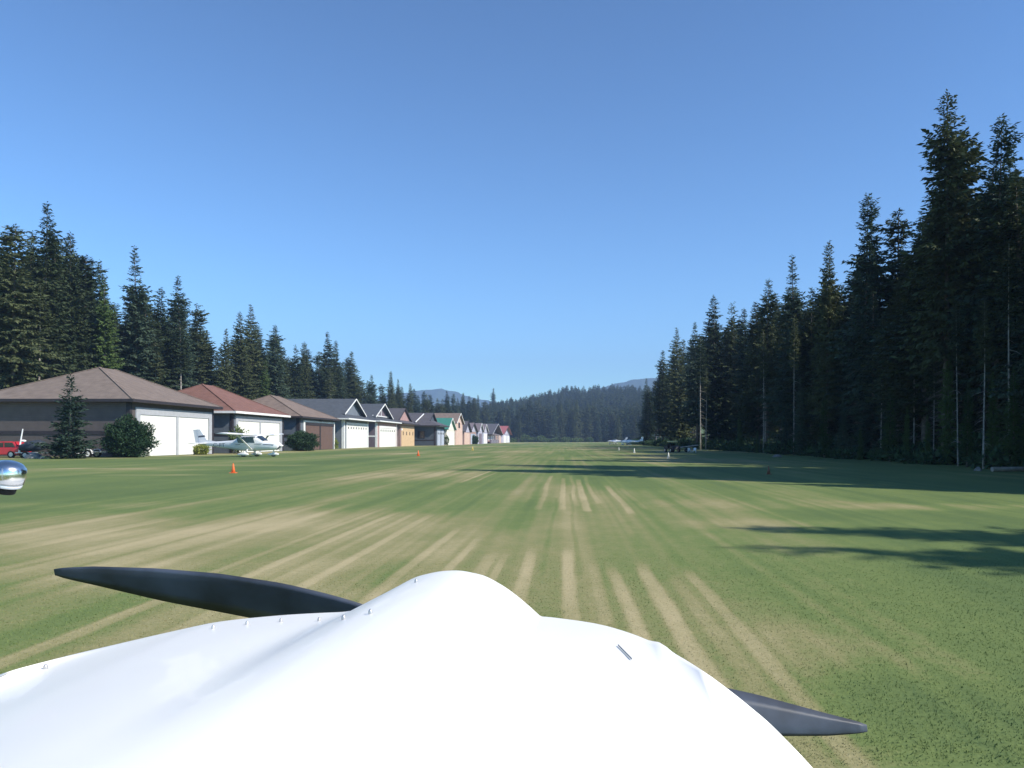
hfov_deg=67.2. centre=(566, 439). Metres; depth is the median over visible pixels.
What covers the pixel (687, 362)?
conifer
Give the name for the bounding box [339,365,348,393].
conifer
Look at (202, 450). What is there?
leafy plant
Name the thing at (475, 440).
round shrub
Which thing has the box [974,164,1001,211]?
conifer
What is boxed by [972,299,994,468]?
bare trunk tree
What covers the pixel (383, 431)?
door
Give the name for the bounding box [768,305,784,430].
conifer
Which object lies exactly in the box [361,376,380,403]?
conifer
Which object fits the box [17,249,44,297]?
conifer
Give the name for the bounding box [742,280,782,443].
conifer
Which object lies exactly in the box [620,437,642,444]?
parked aircraft
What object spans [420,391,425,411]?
conifer
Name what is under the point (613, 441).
parked aircraft
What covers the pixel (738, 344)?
conifer
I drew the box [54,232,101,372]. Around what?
conifer
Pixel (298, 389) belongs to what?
conifer
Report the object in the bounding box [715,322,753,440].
conifer
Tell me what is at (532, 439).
shrub
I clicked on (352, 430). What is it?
door
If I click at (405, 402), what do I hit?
conifer
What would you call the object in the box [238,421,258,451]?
door
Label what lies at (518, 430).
conifer
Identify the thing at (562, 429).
conifer
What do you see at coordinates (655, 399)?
conifer
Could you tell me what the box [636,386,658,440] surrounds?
conifer
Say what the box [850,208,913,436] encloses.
conifer
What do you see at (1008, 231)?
conifer
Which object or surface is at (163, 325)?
conifer
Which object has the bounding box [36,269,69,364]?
conifer
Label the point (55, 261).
conifer
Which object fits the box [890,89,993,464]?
conifer
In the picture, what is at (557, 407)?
conifer
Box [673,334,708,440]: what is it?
conifer
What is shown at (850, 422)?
conifer
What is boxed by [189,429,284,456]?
parked aircraft
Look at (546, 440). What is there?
shrub
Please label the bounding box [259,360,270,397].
conifer
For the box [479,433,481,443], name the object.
door
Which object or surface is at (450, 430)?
hangar
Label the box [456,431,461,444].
door
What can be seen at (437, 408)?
conifer
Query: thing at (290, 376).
conifer
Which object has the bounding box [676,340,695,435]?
conifer
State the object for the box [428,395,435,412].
conifer
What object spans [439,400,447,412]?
conifer
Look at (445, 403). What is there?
conifer
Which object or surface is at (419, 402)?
conifer
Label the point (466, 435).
door
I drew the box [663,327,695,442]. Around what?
conifer
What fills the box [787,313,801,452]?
bare trunk tree
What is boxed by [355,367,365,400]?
conifer
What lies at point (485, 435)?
door
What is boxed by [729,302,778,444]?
conifer
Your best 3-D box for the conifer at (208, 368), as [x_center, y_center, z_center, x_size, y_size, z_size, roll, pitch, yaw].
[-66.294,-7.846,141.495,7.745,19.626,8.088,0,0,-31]
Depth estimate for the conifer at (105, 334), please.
110.72 m
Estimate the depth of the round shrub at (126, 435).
74.02 m
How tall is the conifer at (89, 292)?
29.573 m
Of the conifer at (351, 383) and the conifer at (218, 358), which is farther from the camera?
the conifer at (351, 383)
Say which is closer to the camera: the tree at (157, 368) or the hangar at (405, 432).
the tree at (157, 368)
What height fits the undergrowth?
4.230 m
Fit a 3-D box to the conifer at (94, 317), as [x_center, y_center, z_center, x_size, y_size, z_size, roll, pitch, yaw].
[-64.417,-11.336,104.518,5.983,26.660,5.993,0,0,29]
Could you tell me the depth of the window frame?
226.40 m
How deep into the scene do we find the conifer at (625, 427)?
617.50 m
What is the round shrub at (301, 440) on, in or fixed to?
on the ground at (566, 501)
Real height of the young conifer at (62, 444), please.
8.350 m
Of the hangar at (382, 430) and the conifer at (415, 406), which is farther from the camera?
the conifer at (415, 406)
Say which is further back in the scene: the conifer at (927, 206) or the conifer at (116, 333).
the conifer at (116, 333)
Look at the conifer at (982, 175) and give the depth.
56.84 m
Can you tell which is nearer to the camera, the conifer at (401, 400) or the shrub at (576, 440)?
the conifer at (401, 400)
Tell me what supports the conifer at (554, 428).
on the ground at (566, 501)
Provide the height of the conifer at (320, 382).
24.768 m
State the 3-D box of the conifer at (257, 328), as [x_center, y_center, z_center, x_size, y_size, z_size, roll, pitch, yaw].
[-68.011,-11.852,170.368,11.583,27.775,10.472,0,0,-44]
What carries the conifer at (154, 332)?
on the ground at (566, 501)
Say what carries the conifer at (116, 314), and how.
on the ground at (566, 501)
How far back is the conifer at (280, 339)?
202.00 m
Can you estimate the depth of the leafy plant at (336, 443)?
145.85 m
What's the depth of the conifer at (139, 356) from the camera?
113.05 m
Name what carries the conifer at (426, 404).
on the ground at (566, 501)
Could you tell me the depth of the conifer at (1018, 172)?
55.75 m
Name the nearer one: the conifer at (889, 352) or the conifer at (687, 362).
the conifer at (889, 352)
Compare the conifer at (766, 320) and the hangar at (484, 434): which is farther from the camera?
the hangar at (484, 434)
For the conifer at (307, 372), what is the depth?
187.48 m
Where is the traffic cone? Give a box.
[230,463,236,472]
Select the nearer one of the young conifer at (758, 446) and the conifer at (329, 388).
the young conifer at (758, 446)
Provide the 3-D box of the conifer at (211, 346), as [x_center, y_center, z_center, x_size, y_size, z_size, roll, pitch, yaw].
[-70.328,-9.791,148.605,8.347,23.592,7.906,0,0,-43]
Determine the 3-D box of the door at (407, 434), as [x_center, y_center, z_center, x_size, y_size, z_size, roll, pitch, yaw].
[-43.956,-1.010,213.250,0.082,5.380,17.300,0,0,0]
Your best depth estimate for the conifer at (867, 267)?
71.83 m
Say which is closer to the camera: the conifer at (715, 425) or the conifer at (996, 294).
the conifer at (996, 294)
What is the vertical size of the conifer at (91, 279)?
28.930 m
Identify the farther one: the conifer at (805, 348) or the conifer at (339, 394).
the conifer at (339, 394)
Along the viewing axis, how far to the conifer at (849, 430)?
86.90 m
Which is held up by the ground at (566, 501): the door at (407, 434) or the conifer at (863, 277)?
the conifer at (863, 277)
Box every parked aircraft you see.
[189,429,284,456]
[608,437,627,443]
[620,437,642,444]
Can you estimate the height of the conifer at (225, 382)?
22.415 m
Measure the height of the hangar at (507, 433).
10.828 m
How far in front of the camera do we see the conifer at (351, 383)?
229.81 m
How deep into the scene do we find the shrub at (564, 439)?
593.26 m
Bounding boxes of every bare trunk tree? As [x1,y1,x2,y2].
[24,277,54,379]
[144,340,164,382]
[169,324,192,389]
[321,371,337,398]
[693,336,707,449]
[701,370,709,449]
[757,329,769,452]
[760,359,770,441]
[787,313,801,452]
[909,292,921,449]
[926,363,940,449]
[947,302,967,465]
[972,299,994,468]
[993,239,1023,460]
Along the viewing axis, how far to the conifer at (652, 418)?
237.46 m
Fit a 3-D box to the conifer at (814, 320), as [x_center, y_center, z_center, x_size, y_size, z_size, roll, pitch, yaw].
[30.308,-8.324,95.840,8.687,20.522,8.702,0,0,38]
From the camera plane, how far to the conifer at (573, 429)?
609.22 m
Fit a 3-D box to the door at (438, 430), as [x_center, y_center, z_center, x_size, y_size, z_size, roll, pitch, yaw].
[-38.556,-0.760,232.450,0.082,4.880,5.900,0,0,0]
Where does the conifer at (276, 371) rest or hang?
on the ground at (566, 501)
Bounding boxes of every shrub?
[99,413,159,457]
[284,430,319,450]
[472,434,478,443]
[519,433,530,441]
[529,437,536,441]
[537,435,545,441]
[541,438,552,441]
[560,437,570,441]
[570,438,583,441]
[585,437,592,441]
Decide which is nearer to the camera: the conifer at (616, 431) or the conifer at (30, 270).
the conifer at (30, 270)
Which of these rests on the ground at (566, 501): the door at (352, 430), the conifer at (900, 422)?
the conifer at (900, 422)
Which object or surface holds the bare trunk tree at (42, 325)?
on the ground at (566, 501)
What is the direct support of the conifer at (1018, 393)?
on the ground at (566, 501)
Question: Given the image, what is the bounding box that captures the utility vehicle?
[664,441,679,451]
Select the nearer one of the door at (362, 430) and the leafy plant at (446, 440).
the door at (362, 430)
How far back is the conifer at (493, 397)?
764.96 m
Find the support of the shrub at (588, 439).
on the ground at (566, 501)
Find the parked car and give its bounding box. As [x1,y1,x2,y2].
[0,441,31,457]
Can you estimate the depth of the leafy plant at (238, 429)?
98.82 m
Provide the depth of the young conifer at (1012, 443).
43.48 m
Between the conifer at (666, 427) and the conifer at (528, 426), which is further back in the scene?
the conifer at (528, 426)
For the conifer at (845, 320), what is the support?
on the ground at (566, 501)
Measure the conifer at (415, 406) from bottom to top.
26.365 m
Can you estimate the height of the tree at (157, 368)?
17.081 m
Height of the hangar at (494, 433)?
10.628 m
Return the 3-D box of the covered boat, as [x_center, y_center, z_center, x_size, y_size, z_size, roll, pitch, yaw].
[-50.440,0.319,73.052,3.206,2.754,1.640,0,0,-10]
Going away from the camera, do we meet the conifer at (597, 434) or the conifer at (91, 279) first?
the conifer at (91, 279)
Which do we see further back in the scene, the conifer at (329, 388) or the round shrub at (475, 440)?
the round shrub at (475, 440)
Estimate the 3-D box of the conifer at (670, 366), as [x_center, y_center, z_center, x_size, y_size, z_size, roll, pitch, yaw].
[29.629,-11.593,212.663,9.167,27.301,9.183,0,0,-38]
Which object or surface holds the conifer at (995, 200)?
on the ground at (566, 501)
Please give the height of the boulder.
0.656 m
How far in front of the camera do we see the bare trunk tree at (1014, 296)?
44.02 m
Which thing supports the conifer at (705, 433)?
on the ground at (566, 501)
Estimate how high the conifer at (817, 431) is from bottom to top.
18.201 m
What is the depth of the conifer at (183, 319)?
163.60 m
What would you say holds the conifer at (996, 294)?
on the ground at (566, 501)
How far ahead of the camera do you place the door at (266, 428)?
114.04 m
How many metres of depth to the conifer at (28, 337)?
88.30 m
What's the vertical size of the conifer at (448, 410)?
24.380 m
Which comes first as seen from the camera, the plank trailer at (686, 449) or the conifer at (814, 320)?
the conifer at (814, 320)
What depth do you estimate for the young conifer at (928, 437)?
54.45 m
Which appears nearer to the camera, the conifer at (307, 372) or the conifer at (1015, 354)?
the conifer at (1015, 354)
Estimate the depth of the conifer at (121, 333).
116.41 m
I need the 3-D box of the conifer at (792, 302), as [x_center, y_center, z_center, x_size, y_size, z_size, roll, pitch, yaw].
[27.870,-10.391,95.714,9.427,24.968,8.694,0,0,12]
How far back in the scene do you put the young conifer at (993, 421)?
46.72 m
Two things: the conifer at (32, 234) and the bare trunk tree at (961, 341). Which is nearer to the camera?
the bare trunk tree at (961, 341)
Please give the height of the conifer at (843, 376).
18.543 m
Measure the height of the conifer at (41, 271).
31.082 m
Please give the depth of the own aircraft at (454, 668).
0.71 m
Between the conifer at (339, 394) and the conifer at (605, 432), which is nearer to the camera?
the conifer at (339, 394)
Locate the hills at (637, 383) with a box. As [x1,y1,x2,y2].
[544,378,665,395]
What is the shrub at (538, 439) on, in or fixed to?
on the ground at (566, 501)
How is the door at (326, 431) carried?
in the hangar at (311, 420)
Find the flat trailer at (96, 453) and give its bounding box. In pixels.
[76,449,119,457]
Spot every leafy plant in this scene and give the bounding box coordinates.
[193,444,211,454]
[227,425,248,453]
[335,437,338,448]
[444,436,448,444]
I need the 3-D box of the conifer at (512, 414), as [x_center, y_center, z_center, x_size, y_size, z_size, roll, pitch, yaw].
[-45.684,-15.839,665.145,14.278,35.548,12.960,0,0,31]
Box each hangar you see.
[0,367,222,456]
[179,384,290,452]
[252,395,339,450]
[288,399,375,448]
[360,404,401,446]
[388,408,419,445]
[409,413,449,445]
[434,413,464,444]
[436,418,456,444]
[462,421,471,444]
[470,423,477,443]
[475,423,483,443]
[482,424,488,443]
[487,424,502,442]
[499,426,512,442]
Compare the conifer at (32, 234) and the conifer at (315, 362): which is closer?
the conifer at (32, 234)
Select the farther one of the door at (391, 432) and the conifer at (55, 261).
the door at (391, 432)
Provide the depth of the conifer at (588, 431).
629.09 m
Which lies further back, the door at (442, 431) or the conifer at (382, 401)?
the conifer at (382, 401)
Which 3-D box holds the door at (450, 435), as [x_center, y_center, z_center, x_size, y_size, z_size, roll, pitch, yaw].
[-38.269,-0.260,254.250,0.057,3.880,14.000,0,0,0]
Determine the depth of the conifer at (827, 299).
79.37 m
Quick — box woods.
[417,384,690,441]
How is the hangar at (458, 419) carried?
on the ground at (566, 501)
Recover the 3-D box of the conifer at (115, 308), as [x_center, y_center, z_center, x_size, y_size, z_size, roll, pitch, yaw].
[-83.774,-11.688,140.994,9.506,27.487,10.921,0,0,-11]
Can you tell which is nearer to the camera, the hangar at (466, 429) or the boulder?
the boulder
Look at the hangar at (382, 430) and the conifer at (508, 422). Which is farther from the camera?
the conifer at (508, 422)
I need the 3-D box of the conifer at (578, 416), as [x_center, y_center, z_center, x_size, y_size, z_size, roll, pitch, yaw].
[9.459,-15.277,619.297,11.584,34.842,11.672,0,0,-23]
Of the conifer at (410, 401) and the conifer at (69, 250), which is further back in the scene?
the conifer at (410, 401)
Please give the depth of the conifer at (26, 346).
85.51 m
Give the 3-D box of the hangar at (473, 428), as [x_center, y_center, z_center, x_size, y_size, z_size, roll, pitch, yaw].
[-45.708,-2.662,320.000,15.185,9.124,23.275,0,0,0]
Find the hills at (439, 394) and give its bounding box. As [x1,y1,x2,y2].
[376,389,500,409]
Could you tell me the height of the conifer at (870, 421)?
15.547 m
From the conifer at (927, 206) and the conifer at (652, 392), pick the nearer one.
the conifer at (927, 206)
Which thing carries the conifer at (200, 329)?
on the ground at (566, 501)
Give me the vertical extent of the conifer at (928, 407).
19.541 m
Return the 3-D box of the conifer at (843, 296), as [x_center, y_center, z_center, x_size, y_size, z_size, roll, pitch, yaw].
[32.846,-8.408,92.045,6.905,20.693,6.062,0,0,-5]
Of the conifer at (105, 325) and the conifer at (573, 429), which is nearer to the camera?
the conifer at (105, 325)
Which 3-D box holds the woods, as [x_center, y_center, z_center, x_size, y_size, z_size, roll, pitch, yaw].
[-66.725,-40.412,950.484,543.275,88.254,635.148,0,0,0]
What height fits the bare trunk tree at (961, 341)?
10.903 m
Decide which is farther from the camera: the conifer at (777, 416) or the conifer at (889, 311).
the conifer at (777, 416)
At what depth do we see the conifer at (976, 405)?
52.84 m
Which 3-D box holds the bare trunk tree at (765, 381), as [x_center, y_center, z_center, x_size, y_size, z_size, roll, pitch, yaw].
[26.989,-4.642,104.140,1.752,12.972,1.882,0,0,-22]
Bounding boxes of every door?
[141,415,175,455]
[179,417,207,454]
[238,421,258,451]
[261,422,278,451]
[306,425,319,449]
[321,426,332,448]
[347,425,357,447]
[358,426,366,447]
[380,428,387,446]
[388,429,394,446]
[401,426,413,445]
[437,429,440,445]
[441,430,443,444]
[447,433,453,444]
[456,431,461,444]
[464,433,469,443]
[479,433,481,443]
[484,434,486,443]
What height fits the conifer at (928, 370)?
19.742 m
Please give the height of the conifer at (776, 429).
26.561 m
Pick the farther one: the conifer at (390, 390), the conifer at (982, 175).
the conifer at (390, 390)
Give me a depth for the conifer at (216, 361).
159.12 m
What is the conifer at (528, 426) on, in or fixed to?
on the ground at (566, 501)
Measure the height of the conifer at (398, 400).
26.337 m
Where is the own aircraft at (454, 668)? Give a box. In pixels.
[0,460,867,767]
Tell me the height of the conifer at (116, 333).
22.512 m
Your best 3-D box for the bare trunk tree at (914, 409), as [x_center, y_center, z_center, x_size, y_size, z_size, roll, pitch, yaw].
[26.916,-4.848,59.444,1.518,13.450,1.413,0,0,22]
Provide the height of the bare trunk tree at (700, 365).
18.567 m
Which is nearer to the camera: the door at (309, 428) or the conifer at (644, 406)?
the door at (309, 428)
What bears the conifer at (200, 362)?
on the ground at (566, 501)
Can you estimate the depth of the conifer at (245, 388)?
150.83 m
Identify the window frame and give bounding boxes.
[417,431,424,437]
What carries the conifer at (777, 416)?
on the ground at (566, 501)
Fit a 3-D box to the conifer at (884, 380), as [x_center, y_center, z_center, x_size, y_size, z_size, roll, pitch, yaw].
[27.566,-5.850,64.089,6.252,15.507,5.921,0,0,20]
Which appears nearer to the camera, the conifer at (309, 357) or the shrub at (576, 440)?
the conifer at (309, 357)
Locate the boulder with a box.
[23,453,41,458]
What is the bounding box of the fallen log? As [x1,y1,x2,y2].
[990,467,1023,471]
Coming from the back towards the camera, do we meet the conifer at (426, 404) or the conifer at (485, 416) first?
the conifer at (485, 416)
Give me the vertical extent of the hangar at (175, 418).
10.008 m
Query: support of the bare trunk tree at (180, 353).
on the ground at (566, 501)
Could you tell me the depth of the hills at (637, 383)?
3637.24 m
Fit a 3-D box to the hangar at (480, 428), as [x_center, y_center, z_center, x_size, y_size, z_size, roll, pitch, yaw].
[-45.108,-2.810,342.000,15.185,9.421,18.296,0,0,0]
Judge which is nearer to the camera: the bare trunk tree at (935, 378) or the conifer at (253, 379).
the bare trunk tree at (935, 378)
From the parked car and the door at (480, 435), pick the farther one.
the door at (480, 435)
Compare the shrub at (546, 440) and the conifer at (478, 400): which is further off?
the conifer at (478, 400)
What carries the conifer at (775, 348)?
on the ground at (566, 501)
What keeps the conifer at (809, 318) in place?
on the ground at (566, 501)
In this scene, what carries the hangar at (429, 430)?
on the ground at (566, 501)
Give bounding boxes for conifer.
[0,223,72,389]
[0,267,59,388]
[15,201,86,383]
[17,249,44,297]
[19,230,44,271]
[30,373,101,458]
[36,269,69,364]
[44,241,87,363]
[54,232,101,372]
[58,239,77,276]
[66,255,141,375]
[75,259,115,351]
[80,304,124,365]
[84,259,118,369]
[89,276,124,369]
[98,295,121,342]
[110,302,123,339]
[113,245,171,388]
[113,319,119,352]
[114,286,149,371]
[116,310,133,371]
[120,304,184,387]
[150,287,186,389]
[159,275,201,390]
[170,298,190,335]
[189,303,215,383]
[189,316,208,342]
[195,330,219,385]
[197,346,223,385]
[214,328,234,390]
[214,347,226,369]
[214,352,219,375]
[228,312,262,399]
[228,342,254,399]
[236,304,271,398]
[253,326,269,365]
[254,334,281,395]
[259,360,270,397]
[261,327,298,398]
[263,334,285,382]
[277,350,293,397]
[286,360,294,392]
[287,345,310,398]
[294,343,316,398]
[303,349,315,397]
[311,331,338,398]
[311,352,323,380]
[311,353,333,398]
[331,341,351,398]
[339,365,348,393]
[340,362,346,391]
[342,352,362,403]
[344,357,360,402]
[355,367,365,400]
[358,380,369,403]
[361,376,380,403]
[364,380,370,399]
[376,384,387,405]
[386,371,395,407]
[394,391,409,412]
[395,379,403,407]
[400,387,407,409]
[405,383,414,412]
[410,389,420,412]
[417,395,422,412]
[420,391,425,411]
[421,394,430,412]
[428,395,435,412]
[433,398,443,412]
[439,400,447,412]
[443,392,449,412]
[445,400,451,412]
[449,393,459,412]
[460,394,467,420]
[465,399,480,422]
[466,396,473,421]
[476,395,480,420]
[479,401,491,423]
[486,405,494,423]
[489,389,497,409]
[505,405,511,435]
[509,402,516,428]
[513,411,522,441]
[520,398,536,441]
[548,407,559,441]
[554,399,566,433]
[558,404,566,441]
[569,407,580,438]
[571,400,583,441]
[581,403,593,441]
[592,413,602,441]
[601,407,609,441]
[611,415,621,439]
[620,405,630,439]
[635,380,654,438]
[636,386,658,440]
[647,365,668,437]
[649,380,657,439]
[650,371,663,438]
[651,352,669,442]
[655,350,675,405]
[657,367,675,439]
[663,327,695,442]
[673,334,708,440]
[674,322,703,443]
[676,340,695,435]
[682,338,701,439]
[688,295,737,439]
[696,329,712,434]
[702,301,743,441]
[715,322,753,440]
[728,308,776,437]
[728,309,754,437]
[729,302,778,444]
[731,292,787,442]
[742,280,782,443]
[751,255,814,452]
[754,430,759,452]
[757,286,801,433]
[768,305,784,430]
[769,308,838,436]
[771,321,799,428]
[777,277,847,412]
[777,291,836,436]
[796,294,852,445]
[802,288,815,328]
[807,240,847,442]
[813,282,877,438]
[816,301,850,422]
[826,193,901,447]
[832,294,857,436]
[833,285,850,436]
[835,277,863,340]
[839,291,905,454]
[843,235,886,302]
[846,284,879,443]
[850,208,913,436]
[862,279,921,445]
[864,302,941,450]
[866,215,962,447]
[866,280,903,430]
[868,182,966,438]
[889,130,995,442]
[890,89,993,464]
[905,198,976,450]
[909,190,972,288]
[922,414,932,452]
[931,220,1003,445]
[932,113,1023,440]
[936,348,961,464]
[953,381,976,466]
[965,169,1023,372]
[970,180,1023,445]
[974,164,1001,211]
[974,178,1023,425]
[981,372,1003,467]
[982,188,1023,407]
[988,300,1023,456]
[997,364,1023,466]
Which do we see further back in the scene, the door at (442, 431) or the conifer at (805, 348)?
the door at (442, 431)
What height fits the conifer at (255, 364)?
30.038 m
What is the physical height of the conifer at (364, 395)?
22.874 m
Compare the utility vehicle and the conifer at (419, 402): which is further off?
the conifer at (419, 402)
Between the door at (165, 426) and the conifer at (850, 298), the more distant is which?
the conifer at (850, 298)
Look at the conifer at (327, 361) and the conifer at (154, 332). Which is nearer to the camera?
the conifer at (154, 332)
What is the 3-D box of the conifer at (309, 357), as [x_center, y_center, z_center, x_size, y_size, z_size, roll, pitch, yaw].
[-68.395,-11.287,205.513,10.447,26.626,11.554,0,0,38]
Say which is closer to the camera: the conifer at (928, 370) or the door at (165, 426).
the conifer at (928, 370)
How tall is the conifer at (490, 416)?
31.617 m
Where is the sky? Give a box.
[0,0,1023,402]
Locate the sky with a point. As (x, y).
(517, 199)
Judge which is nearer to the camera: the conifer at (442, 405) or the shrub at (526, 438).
the conifer at (442, 405)
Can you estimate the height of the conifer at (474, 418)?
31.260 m
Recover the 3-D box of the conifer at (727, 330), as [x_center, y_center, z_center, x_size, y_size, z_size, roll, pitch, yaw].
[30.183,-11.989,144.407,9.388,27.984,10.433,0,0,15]
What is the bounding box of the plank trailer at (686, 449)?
[680,445,697,451]
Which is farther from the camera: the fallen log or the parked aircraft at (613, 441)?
the parked aircraft at (613, 441)
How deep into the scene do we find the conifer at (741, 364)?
126.68 m
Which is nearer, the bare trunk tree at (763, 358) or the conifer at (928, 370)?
the conifer at (928, 370)
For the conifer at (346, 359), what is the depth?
258.61 m
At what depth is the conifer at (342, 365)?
251.48 m
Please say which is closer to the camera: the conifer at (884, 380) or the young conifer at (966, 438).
the young conifer at (966, 438)
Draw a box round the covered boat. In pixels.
[15,429,45,457]
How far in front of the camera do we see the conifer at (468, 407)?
569.48 m
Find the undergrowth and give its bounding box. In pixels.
[630,424,1023,468]
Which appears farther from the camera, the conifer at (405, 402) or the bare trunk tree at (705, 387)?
the conifer at (405, 402)
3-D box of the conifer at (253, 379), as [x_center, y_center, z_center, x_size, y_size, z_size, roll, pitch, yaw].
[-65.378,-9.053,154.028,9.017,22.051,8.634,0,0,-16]
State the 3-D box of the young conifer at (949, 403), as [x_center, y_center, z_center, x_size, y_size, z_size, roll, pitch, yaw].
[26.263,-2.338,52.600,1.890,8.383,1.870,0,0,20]
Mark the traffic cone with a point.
(233, 469)
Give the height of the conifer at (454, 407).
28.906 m
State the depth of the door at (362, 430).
165.52 m
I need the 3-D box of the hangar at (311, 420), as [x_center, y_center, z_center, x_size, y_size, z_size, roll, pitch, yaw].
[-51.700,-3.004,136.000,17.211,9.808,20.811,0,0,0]
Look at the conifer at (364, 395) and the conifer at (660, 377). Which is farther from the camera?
the conifer at (364, 395)
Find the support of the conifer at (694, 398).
on the ground at (566, 501)
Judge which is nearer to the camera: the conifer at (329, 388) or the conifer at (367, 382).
the conifer at (329, 388)
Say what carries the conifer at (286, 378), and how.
on the ground at (566, 501)
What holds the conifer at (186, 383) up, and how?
on the ground at (566, 501)
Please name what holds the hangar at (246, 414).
on the ground at (566, 501)
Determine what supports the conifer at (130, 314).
on the ground at (566, 501)
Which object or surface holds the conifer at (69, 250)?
on the ground at (566, 501)
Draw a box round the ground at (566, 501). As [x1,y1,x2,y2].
[0,427,1023,767]
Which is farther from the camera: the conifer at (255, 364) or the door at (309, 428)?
the conifer at (255, 364)
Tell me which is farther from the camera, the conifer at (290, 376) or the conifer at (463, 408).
the conifer at (463, 408)
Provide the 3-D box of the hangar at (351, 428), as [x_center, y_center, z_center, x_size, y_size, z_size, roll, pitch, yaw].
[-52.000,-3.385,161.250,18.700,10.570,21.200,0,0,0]

